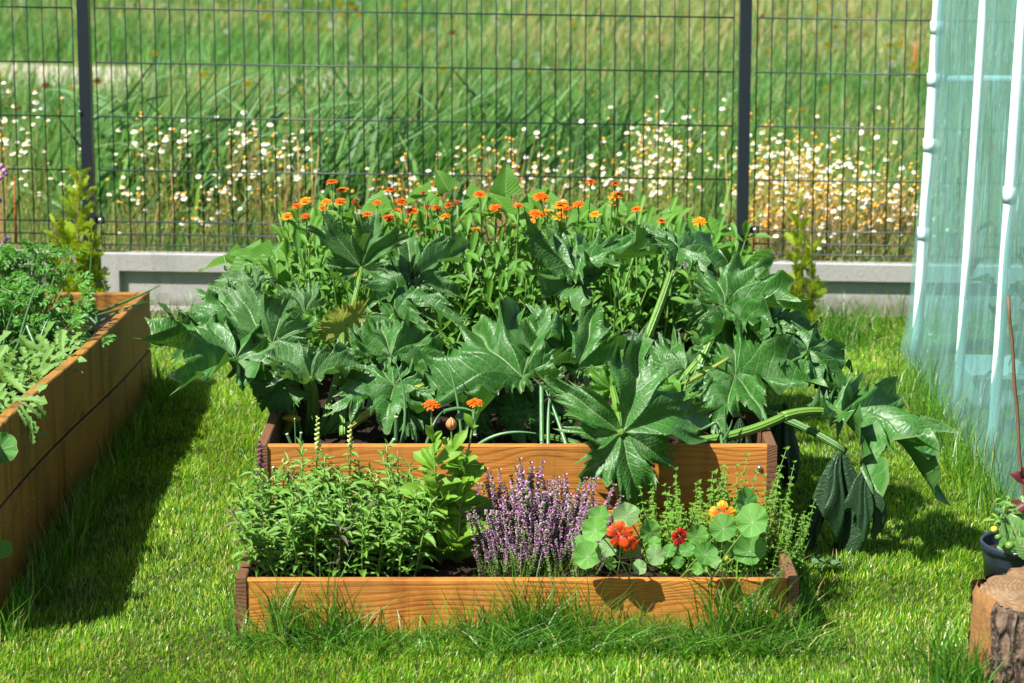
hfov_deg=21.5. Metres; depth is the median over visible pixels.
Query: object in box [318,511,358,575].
herb plant
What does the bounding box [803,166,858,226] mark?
chamomile plant
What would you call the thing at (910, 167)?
chamomile plant
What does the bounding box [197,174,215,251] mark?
chamomile plant
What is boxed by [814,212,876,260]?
chamomile plant
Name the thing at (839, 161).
chamomile plant
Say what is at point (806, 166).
chamomile plant
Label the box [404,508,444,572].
herb plant
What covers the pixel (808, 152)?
chamomile plant
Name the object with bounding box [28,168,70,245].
chamomile plant
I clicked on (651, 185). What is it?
chamomile plant
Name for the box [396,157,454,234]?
chamomile plant
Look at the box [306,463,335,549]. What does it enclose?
herb plant
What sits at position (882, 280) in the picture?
concrete plinth
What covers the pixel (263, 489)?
herb plant
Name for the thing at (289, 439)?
onion plant
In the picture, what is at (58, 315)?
parsley plant
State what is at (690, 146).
chamomile plant
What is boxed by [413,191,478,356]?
calendula plant
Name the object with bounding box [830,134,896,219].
chamomile plant
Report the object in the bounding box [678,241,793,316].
bean plant
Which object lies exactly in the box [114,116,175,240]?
chamomile plant
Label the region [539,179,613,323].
calendula plant
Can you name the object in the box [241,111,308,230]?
chamomile plant
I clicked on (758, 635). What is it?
long grass
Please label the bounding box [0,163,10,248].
borage plant
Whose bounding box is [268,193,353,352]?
calendula plant
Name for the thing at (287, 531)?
snapdragon plant
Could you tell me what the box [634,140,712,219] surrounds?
chamomile plant
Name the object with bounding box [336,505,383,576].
snapdragon plant
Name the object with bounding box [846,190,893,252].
chamomile plant
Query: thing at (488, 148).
chamomile plant
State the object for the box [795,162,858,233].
chamomile plant
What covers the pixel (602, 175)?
chamomile plant
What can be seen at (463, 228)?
calendula plant
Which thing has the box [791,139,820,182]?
chamomile plant
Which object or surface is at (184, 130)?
chamomile plant
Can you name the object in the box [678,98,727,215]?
chamomile plant
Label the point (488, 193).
chamomile plant
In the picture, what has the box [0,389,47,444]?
rocket plant
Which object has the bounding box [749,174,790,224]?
chamomile plant
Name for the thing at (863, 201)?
chamomile plant
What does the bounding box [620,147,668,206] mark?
chamomile plant
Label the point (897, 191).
chamomile plant
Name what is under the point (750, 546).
nasturtium plant
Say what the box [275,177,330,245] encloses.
chamomile plant
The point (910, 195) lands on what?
chamomile plant
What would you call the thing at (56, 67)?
sandy track
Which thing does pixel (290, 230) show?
bean plant
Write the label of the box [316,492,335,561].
plant
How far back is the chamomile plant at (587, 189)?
10.72 m
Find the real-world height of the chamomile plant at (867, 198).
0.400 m
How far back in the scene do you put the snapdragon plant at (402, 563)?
6.38 m
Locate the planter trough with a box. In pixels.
[955,355,1023,407]
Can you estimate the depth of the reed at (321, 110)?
11.64 m
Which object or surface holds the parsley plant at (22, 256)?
on the soil at (91, 332)
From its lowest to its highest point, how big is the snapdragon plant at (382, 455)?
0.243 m
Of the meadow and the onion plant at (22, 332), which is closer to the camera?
the onion plant at (22, 332)
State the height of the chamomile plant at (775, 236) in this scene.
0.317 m
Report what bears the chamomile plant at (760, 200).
on the meadow
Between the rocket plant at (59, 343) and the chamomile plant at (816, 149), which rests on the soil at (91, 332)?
the rocket plant at (59, 343)
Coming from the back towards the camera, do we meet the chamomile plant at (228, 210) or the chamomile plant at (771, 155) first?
the chamomile plant at (771, 155)
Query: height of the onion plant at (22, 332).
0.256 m
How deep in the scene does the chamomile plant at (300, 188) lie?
10.62 m
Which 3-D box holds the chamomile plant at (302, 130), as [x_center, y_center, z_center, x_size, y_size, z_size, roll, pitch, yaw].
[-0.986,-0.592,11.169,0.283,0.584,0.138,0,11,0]
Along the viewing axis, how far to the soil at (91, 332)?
8.46 m
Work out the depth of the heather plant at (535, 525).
6.43 m
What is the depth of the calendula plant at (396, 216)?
7.91 m
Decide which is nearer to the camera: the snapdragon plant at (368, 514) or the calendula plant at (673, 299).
the snapdragon plant at (368, 514)
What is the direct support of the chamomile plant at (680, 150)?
on the meadow
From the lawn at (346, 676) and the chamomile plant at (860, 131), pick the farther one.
the chamomile plant at (860, 131)
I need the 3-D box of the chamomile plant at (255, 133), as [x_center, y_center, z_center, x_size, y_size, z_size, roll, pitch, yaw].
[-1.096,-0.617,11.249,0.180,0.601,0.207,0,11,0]
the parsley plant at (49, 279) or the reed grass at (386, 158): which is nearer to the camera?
the parsley plant at (49, 279)
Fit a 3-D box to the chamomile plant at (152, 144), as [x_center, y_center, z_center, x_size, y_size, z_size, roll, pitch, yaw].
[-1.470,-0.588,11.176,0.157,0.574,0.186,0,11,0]
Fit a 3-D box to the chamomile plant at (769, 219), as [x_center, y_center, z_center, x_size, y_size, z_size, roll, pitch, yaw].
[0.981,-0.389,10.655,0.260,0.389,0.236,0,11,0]
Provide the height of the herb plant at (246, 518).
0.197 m
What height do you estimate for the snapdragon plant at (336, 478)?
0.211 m
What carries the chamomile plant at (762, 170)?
on the meadow
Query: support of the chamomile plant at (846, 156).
on the meadow
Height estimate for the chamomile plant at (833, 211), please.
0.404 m
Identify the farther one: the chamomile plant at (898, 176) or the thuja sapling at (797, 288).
the chamomile plant at (898, 176)
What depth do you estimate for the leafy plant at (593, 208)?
8.42 m
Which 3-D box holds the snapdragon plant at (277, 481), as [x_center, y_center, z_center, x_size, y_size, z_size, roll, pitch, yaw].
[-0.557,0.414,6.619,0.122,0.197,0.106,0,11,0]
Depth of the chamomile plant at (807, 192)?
10.93 m
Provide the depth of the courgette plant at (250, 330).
7.17 m
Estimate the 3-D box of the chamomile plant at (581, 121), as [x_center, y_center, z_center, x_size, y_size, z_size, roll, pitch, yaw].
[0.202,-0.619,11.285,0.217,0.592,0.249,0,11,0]
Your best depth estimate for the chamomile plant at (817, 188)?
10.65 m
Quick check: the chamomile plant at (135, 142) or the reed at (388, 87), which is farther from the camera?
the reed at (388, 87)
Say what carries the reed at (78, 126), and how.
on the meadow
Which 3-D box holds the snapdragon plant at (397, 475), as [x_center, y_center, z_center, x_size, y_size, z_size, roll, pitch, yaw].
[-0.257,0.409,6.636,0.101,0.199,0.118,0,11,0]
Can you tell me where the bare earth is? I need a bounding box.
[852,343,910,365]
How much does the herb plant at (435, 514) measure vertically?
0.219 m
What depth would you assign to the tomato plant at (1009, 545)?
6.31 m
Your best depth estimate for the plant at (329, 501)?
6.37 m
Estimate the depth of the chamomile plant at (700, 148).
11.51 m
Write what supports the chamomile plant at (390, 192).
on the meadow
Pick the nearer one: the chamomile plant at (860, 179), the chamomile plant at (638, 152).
the chamomile plant at (860, 179)
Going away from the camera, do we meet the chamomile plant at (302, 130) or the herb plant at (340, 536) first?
the herb plant at (340, 536)
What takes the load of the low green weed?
on the lawn at (346, 676)
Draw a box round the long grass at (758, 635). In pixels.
[0,285,1023,682]
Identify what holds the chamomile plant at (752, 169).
on the meadow
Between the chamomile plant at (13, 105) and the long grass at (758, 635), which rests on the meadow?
the chamomile plant at (13, 105)
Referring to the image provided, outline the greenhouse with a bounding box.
[902,0,1023,475]
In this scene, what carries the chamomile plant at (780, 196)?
on the meadow
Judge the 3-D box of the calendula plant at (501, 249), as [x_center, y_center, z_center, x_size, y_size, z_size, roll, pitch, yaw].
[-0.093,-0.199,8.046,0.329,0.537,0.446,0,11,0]
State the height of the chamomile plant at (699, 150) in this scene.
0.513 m
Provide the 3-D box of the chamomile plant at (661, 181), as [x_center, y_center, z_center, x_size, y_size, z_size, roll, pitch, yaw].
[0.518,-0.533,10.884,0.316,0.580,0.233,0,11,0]
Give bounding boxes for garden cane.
[1006,295,1023,495]
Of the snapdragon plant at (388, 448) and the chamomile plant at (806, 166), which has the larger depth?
the chamomile plant at (806, 166)
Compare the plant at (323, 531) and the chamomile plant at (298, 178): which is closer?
the plant at (323, 531)
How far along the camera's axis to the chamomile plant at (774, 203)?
10.70 m
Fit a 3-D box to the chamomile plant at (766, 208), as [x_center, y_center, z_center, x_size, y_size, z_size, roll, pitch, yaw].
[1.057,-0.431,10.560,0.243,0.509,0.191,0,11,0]
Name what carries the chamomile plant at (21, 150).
on the meadow
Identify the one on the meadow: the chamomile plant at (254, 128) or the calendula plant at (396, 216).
the chamomile plant at (254, 128)
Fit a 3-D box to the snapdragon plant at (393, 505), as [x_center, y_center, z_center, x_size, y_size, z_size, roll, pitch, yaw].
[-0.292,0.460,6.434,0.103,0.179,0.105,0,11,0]
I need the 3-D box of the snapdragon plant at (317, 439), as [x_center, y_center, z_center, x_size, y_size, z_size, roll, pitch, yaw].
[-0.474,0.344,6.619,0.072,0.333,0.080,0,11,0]
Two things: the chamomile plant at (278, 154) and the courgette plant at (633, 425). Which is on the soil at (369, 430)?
the courgette plant at (633, 425)
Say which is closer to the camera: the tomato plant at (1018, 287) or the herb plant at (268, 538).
the herb plant at (268, 538)
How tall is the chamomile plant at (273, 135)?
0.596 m
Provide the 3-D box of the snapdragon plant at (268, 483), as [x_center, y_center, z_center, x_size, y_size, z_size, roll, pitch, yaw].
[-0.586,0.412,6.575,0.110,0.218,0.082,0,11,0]
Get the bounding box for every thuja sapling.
[43,165,110,291]
[784,186,826,324]
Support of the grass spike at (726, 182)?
on the meadow
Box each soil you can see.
[2,323,105,402]
[252,532,780,576]
[279,321,753,443]
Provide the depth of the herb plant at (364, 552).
6.32 m
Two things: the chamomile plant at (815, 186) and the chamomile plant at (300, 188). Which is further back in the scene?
the chamomile plant at (815, 186)
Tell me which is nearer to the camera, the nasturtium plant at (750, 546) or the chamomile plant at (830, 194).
the nasturtium plant at (750, 546)
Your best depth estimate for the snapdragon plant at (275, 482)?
6.56 m
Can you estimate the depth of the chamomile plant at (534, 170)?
11.03 m
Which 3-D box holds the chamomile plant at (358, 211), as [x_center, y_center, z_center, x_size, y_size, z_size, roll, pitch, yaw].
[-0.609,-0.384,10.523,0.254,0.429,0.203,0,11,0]
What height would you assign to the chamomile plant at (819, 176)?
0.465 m
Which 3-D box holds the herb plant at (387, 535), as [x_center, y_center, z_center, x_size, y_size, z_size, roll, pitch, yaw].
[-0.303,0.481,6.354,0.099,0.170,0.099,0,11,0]
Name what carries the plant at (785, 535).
on the soil at (468, 567)
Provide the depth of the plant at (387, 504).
6.35 m
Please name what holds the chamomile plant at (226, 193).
on the meadow
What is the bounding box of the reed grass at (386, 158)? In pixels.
[1,38,888,251]
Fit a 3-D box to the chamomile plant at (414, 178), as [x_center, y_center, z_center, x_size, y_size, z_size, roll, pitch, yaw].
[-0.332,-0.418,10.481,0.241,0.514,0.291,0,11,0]
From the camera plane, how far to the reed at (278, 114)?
12.05 m
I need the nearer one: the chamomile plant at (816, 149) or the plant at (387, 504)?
the plant at (387, 504)
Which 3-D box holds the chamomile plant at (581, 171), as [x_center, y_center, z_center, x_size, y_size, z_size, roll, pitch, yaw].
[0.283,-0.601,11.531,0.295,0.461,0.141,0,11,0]
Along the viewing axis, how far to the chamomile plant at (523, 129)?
10.95 m
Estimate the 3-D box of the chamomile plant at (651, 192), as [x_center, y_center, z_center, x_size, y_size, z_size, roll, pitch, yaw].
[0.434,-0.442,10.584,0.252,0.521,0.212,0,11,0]
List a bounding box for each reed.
[5,84,134,219]
[62,65,199,231]
[73,81,198,206]
[111,101,247,218]
[167,66,272,189]
[208,85,328,179]
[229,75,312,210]
[244,99,382,194]
[322,66,430,149]
[322,76,387,165]
[369,86,493,178]
[415,57,527,157]
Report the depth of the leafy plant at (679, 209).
8.49 m
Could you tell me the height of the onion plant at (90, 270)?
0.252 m
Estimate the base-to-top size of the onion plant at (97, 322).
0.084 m
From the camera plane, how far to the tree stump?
5.85 m
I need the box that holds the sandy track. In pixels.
[0,63,424,105]
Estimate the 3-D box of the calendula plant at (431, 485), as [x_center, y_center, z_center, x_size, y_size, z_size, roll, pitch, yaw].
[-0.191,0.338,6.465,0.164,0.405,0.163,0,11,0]
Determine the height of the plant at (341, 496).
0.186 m
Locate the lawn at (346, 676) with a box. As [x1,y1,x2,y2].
[0,316,1023,682]
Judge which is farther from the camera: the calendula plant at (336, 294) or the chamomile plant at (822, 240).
the chamomile plant at (822, 240)
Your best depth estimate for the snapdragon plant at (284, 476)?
6.49 m
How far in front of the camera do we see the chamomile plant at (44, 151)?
11.06 m
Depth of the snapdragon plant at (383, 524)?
6.42 m
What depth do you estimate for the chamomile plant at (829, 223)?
10.40 m
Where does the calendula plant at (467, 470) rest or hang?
on the soil at (468, 567)
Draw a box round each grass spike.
[169,133,173,251]
[283,129,286,211]
[296,118,300,222]
[310,113,312,223]
[313,121,322,205]
[724,132,728,241]
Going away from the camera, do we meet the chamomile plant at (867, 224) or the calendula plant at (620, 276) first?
the calendula plant at (620, 276)
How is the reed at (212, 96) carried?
on the meadow
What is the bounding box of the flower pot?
[979,530,1023,576]
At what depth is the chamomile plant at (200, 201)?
10.55 m
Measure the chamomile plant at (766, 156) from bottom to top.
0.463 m
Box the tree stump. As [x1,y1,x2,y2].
[967,566,1023,682]
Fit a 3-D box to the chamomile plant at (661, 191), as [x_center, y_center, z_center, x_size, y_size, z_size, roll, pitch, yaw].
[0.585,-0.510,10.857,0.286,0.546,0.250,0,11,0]
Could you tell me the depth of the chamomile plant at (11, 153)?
10.77 m
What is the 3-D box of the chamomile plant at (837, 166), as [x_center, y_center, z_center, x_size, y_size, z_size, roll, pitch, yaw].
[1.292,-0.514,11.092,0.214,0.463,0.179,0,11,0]
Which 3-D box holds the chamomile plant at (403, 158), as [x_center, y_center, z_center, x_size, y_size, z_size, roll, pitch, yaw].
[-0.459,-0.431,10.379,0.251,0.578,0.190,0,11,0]
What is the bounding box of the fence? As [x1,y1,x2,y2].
[0,0,1023,286]
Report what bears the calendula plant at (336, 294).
on the soil at (369, 430)
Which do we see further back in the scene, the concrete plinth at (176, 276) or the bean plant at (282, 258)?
the concrete plinth at (176, 276)
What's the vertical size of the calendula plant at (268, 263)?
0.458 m
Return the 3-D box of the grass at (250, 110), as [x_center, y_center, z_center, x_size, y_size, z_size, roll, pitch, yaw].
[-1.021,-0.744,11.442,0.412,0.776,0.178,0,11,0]
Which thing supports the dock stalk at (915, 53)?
on the meadow
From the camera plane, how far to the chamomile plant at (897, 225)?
10.42 m
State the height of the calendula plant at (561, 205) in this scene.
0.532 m
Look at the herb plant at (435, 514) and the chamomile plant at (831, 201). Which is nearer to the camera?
the herb plant at (435, 514)
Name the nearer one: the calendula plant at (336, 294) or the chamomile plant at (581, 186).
the calendula plant at (336, 294)
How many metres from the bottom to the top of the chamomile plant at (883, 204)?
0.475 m
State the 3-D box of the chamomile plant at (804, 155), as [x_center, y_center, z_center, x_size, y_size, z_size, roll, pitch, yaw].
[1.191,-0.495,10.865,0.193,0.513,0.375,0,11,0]
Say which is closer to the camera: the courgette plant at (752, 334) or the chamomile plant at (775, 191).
the courgette plant at (752, 334)
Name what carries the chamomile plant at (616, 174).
on the meadow
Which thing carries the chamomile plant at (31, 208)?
on the meadow
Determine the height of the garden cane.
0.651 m
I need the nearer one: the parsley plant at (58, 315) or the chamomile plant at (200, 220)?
the parsley plant at (58, 315)
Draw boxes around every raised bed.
[0,291,151,619]
[235,301,798,635]
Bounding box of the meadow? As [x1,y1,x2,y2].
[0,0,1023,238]
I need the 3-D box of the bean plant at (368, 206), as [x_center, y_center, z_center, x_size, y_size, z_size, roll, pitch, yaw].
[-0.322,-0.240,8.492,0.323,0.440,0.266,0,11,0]
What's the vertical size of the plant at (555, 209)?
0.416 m
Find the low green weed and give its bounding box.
[810,554,842,569]
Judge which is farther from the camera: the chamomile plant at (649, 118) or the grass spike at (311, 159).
the chamomile plant at (649, 118)
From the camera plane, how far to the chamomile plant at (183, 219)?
10.64 m
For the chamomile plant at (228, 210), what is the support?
on the meadow
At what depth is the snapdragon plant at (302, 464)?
6.61 m
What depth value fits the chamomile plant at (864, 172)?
11.09 m
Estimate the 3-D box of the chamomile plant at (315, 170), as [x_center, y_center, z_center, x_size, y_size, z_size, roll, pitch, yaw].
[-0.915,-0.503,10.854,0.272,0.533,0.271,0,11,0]
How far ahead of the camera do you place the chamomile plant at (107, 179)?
10.70 m
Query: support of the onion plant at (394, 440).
on the soil at (369, 430)
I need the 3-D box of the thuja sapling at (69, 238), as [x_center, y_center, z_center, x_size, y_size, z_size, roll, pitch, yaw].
[-1.582,-0.320,9.700,0.279,0.628,0.209,0,11,0]
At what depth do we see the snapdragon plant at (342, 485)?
6.49 m
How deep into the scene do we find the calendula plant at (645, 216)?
7.98 m
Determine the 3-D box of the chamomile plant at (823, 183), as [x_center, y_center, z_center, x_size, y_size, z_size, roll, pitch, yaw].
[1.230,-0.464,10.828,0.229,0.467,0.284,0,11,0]
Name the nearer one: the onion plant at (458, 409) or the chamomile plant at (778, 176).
the onion plant at (458, 409)
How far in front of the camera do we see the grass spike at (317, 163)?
10.97 m
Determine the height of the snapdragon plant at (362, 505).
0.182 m
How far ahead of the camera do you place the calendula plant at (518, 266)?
7.87 m
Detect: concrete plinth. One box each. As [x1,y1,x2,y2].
[0,249,79,291]
[101,251,686,316]
[770,260,1023,316]
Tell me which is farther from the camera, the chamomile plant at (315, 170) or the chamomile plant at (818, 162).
the chamomile plant at (818, 162)
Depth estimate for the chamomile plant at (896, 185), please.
10.89 m
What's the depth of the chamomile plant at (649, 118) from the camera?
11.91 m
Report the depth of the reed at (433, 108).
12.45 m
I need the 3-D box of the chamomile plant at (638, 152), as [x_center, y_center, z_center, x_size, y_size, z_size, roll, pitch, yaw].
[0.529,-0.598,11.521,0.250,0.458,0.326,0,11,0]
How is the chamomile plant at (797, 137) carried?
on the meadow
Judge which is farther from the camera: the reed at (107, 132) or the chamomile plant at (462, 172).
the reed at (107, 132)
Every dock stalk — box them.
[13,176,18,248]
[912,41,916,86]
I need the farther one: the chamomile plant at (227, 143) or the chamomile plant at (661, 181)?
the chamomile plant at (227, 143)
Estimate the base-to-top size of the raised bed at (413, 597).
0.360 m
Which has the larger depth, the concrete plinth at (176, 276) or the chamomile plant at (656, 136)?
the chamomile plant at (656, 136)
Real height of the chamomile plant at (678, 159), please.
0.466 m
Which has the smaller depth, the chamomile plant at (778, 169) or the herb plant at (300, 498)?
the herb plant at (300, 498)
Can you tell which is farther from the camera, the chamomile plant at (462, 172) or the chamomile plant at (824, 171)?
the chamomile plant at (824, 171)
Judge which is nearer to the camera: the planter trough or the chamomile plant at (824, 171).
the planter trough
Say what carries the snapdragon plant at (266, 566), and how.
on the soil at (468, 567)
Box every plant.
[0,90,47,244]
[0,120,17,226]
[0,134,14,241]
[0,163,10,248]
[0,239,89,345]
[0,242,66,337]
[0,271,97,354]
[0,278,56,360]
[0,330,46,390]
[0,341,86,395]
[0,376,47,436]
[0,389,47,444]
[0,432,17,558]
[1,162,75,249]
[2,81,64,237]
[2,117,26,234]
[2,285,60,371]
[4,132,51,241]
[5,321,82,374]
[6,116,80,239]
[21,314,115,361]
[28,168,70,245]
[75,285,160,336]
[87,244,92,322]
[98,178,137,249]
[107,192,184,250]
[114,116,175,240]
[115,163,186,250]
[116,176,145,250]
[121,173,179,250]
[129,111,186,235]
[135,206,469,443]
[136,115,185,249]
[139,128,168,244]
[150,128,197,249]
[170,191,213,251]
[179,192,231,251]
[182,188,222,251]
[184,116,256,233]
[192,192,241,251]
[196,150,250,248]
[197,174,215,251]
[199,239,290,293]
[206,110,246,213]
[215,170,259,243]
[215,178,263,251]
[216,150,252,251]
[220,506,278,576]
[227,121,262,227]
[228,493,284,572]
[229,480,284,565]
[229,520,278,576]
[230,164,294,244]
[235,126,298,241]
[238,123,304,241]
[238,129,303,217]
[238,448,281,537]
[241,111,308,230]
[242,212,342,344]
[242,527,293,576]
[243,134,302,241]
[249,474,289,556]
[250,142,309,238]
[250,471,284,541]
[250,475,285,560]
[251,148,317,242]
[251,247,329,287]
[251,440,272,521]
[255,138,327,241]
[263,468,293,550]
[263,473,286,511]
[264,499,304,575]
[268,117,312,222]
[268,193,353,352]
[270,500,315,576]
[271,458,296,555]
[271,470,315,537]
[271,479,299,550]
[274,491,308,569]
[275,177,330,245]
[277,469,324,559]
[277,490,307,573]
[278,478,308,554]
[279,491,320,576]
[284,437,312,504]
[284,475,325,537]
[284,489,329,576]
[286,418,302,443]
[287,482,329,563]
[289,213,341,286]
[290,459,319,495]
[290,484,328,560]
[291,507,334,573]
[293,179,384,378]
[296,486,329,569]
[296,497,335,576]
[299,175,373,217]
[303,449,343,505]
[304,416,329,544]
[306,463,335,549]
[311,200,418,367]
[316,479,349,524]
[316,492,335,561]
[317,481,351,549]
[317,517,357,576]
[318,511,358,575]
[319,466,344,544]
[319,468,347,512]
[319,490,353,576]
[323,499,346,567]
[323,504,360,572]
[324,470,368,551]
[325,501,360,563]
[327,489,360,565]
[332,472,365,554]
[335,499,377,576]
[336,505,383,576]
[339,425,361,508]
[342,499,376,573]
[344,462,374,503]
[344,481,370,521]
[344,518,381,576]
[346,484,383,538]
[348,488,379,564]
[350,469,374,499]
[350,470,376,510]
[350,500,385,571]
[351,190,387,216]
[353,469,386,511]
[354,462,400,557]
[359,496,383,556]
[360,190,452,258]
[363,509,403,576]
[365,156,418,232]
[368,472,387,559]
[369,187,443,376]
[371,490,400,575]
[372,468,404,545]
[374,439,401,483]
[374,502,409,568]
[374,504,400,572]
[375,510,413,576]
[377,175,414,208]
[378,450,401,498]
[380,203,723,513]
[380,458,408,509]
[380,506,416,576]
[382,169,428,217]
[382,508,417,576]
[385,183,441,237]
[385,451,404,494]
[388,172,457,220]
[388,175,455,232]
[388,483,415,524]
[389,359,405,443]
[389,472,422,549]
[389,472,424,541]
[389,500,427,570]
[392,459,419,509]
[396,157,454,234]
[398,163,456,236]
[398,399,466,564]
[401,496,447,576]
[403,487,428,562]
[404,152,453,228]
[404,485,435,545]
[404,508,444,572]
[406,169,512,268]
[410,200,500,355]
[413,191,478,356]
[421,398,496,562]
[425,355,535,443]
[436,190,530,342]
[453,147,548,240]
[455,131,538,228]
[455,146,501,245]
[462,124,524,240]
[462,163,560,287]
[465,457,623,576]
[469,147,529,242]
[473,204,557,379]
[477,170,521,242]
[478,136,518,225]
[478,160,564,248]
[482,147,535,238]
[491,157,568,230]
[502,137,542,249]
[513,192,601,321]
[515,165,588,232]
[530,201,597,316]
[536,119,583,226]
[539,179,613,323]
[539,382,567,443]
[544,147,609,206]
[563,181,660,353]
[566,155,609,216]
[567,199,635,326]
[571,487,767,585]
[583,167,635,227]
[587,152,638,226]
[590,194,677,339]
[591,164,644,225]
[594,106,660,226]
[594,159,655,227]
[602,133,664,225]
[602,138,680,227]
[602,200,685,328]
[609,150,665,208]
[612,195,721,344]
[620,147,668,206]
[621,148,694,219]
[624,132,671,206]
[625,163,659,215]
[630,121,671,207]
[630,127,690,214]
[631,126,681,216]
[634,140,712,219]
[636,446,815,576]
[640,222,960,555]
[644,96,700,202]
[644,145,721,220]
[648,110,705,215]
[649,159,690,219]
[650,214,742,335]
[653,158,735,211]
[657,123,693,217]
[660,139,707,220]
[677,212,771,349]
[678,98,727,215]
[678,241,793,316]
[688,149,735,218]
[698,400,732,443]
[714,133,782,225]
[720,203,772,251]
[727,198,789,241]
[728,155,793,246]
[732,184,791,229]
[733,147,763,225]
[735,200,799,251]
[736,130,783,228]
[748,194,780,250]
[748,219,786,255]
[749,140,788,223]
[749,152,826,216]
[749,158,802,219]
[749,164,823,228]
[749,167,780,245]
[749,170,820,256]
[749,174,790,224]
[750,110,791,212]
[750,151,811,217]
[750,152,788,217]
[750,173,793,242]
[751,167,798,248]
[751,198,795,258]
[755,174,800,248]
[757,152,818,225]
[757,197,793,259]
[758,160,804,237]
[759,137,806,207]
[761,141,810,227]
[761,151,837,247]
[761,169,822,224]
[763,161,793,233]
[771,207,853,253]
[771,216,860,260]
[777,153,823,229]
[777,185,836,245]
[778,198,837,255]
[780,145,830,200]
[780,176,832,248]
[785,139,836,214]
[785,162,835,220]
[787,130,831,207]
[787,132,835,221]
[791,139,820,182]
[792,154,831,249]
[792,181,840,238]
[794,160,864,236]
[795,160,822,230]
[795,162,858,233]
[796,155,873,223]
[796,166,833,233]
[796,173,864,236]
[797,143,837,205]
[799,167,850,237]
[799,170,847,248]
[802,184,870,252]
[803,161,851,218]
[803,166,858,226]
[803,215,860,257]
[805,161,870,252]
[812,162,885,257]
[814,165,859,259]
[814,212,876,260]
[816,106,893,212]
[818,224,874,260]
[819,196,868,252]
[820,206,875,258]
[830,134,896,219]
[833,152,871,237]
[836,171,903,242]
[838,200,905,256]
[844,202,901,261]
[846,153,904,235]
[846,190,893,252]
[849,155,893,242]
[853,193,919,241]
[860,156,917,225]
[860,171,937,234]
[863,191,910,254]
[863,199,901,260]
[869,171,937,259]
[876,186,937,253]
[879,192,914,249]
[879,194,943,254]
[881,213,948,260]
[884,161,941,244]
[888,160,942,242]
[911,181,947,254]
[970,220,1023,374]
[980,496,1021,549]
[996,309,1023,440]
[997,466,1023,559]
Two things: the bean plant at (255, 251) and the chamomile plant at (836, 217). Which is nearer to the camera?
the bean plant at (255, 251)
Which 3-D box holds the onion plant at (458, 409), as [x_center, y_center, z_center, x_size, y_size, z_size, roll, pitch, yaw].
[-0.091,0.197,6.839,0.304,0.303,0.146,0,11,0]
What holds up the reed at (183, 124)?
on the meadow
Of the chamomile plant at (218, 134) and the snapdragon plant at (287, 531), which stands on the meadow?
the chamomile plant at (218, 134)
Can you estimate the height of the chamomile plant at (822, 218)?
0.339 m
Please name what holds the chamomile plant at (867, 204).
on the meadow
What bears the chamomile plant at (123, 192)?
on the meadow
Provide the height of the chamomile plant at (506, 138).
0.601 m
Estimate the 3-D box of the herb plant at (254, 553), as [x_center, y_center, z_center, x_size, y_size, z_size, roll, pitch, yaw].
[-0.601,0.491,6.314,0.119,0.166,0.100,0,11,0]
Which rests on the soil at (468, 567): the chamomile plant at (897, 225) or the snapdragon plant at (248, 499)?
the snapdragon plant at (248, 499)

